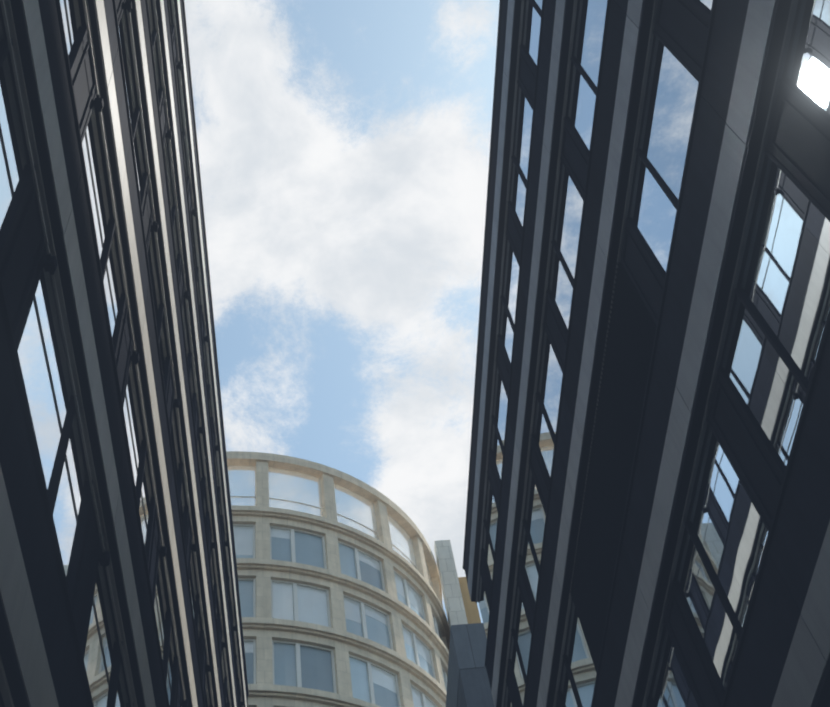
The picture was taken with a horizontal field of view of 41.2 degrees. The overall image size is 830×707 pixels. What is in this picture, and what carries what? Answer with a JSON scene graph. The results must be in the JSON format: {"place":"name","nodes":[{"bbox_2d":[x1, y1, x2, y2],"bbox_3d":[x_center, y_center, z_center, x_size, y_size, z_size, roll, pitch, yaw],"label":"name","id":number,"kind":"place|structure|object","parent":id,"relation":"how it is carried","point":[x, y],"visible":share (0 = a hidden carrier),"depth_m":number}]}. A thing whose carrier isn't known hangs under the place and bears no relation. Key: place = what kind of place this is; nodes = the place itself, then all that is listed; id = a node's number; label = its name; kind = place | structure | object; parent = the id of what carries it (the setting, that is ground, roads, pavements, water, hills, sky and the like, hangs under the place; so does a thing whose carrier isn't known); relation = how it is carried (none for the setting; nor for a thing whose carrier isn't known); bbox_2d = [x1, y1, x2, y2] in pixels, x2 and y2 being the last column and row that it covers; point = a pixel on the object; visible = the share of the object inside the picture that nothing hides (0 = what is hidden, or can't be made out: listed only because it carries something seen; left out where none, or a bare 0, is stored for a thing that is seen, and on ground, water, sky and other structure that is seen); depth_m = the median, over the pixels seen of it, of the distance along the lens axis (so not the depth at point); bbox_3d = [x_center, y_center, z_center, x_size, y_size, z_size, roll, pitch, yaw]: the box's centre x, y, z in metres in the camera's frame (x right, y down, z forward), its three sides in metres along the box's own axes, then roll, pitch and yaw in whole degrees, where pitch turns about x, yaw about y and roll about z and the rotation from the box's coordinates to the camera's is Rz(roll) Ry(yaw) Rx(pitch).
{"place":"outdoors","nodes":[
{"label":"outdoors","id":0,"kind":"place"},
{"bbox_2d":[0,0,247,706],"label":"building facade","id":1,"kind":"structure","parent":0,"point":[63,611],"depth_m":13.09},
{"bbox_2d":[0,0,237,706],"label":"window panes","id":2,"kind":"structure","parent":1,"relation":"in","point":[44,366],"depth_m":11.75},
{"bbox_2d":[0,0,246,706],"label":"facade ledges","id":3,"kind":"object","parent":1,"relation":"attached to","point":[16,598],"depth_m":13.09},
{"bbox_2d":[183,0,248,695],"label":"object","id":4,"kind":"object","parent":1,"relation":"on","point":[214,325],"visible":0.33,"depth_m":30.21},
{"bbox_2d":[233,526,435,706],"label":"window blinds","id":5,"kind":"object","parent":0,"point":[312,605],"visible":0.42,"depth_m":48.68},
{"bbox_2d":[184,0,499,622],"label":"sky","id":6,"kind":"structure","parent":0,"point":[344,145]},
{"bbox_2d":[434,540,467,628],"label":"wall","id":7,"kind":"structure","parent":0,"point":[452,594],"depth_m":58.54},
{"bbox_2d":[446,623,486,706],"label":"grey block","id":8,"kind":"structure","parent":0,"point":[467,646],"depth_m":41.21},
{"bbox_2d":[458,577,480,623],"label":"wall","id":9,"kind":"structure","parent":0,"point":[472,612],"depth_m":57.77},
{"bbox_2d":[457,667,493,706],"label":"grey block","id":10,"kind":"structure","parent":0,"point":[474,689],"depth_m":39.47},
{"bbox_2d":[463,0,829,706],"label":"building facade","id":11,"kind":"structure","parent":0,"point":[701,44],"depth_m":15.19},
{"bbox_2d":[463,0,500,564],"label":"roof edge","id":12,"kind":"object","parent":11,"relation":"on","point":[482,266],"visible":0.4,"depth_m":27.32},
{"bbox_2d":[570,262,656,672],"bbox_3d":[3.163,2.160,17.988,0.050,2.240,7.160,-3,-56,-7],"label":"facade panel","id":13,"kind":"object","parent":11,"relation":"attached to","point":[629,344],"visible":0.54,"depth_m":17.73},
{"bbox_2d":[467,0,829,706],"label":"facade ledges","id":14,"kind":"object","parent":11,"relation":"attached to","point":[805,664],"depth_m":15.76},
{"bbox_2d":[478,0,829,706],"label":"window panes","id":15,"kind":"structure","parent":11,"relation":"in","point":[784,286],"depth_m":14.04},
{"label":"ground","id":16,"kind":"structure","parent":0,"visible":0},
{"bbox_2d":[226,451,449,706],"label":"drum stone","id":17,"kind":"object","parent":16,"relation":"on","point":[263,628],"visible":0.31,"depth_m":50.43},
{"bbox_2d":[230,496,417,569],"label":"railing","id":18,"kind":"object","parent":17,"relation":"attached to","point":[337,514],"visible":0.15,"depth_m":53.61},
{"bbox_2d":[228,465,432,588],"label":"window panes","id":19,"kind":"structure","parent":17,"relation":"in","point":[312,496],"depth_m":54.44},
{"bbox_2d":[233,524,446,706],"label":"window frames","id":20,"kind":"structure","parent":17,"relation":"in","point":[364,629],"depth_m":48.79},
{"bbox_2d":[236,531,446,706],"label":"window panes","id":21,"kind":"structure","parent":20,"relation":"in","point":[316,669],"depth_m":47.09}
]}

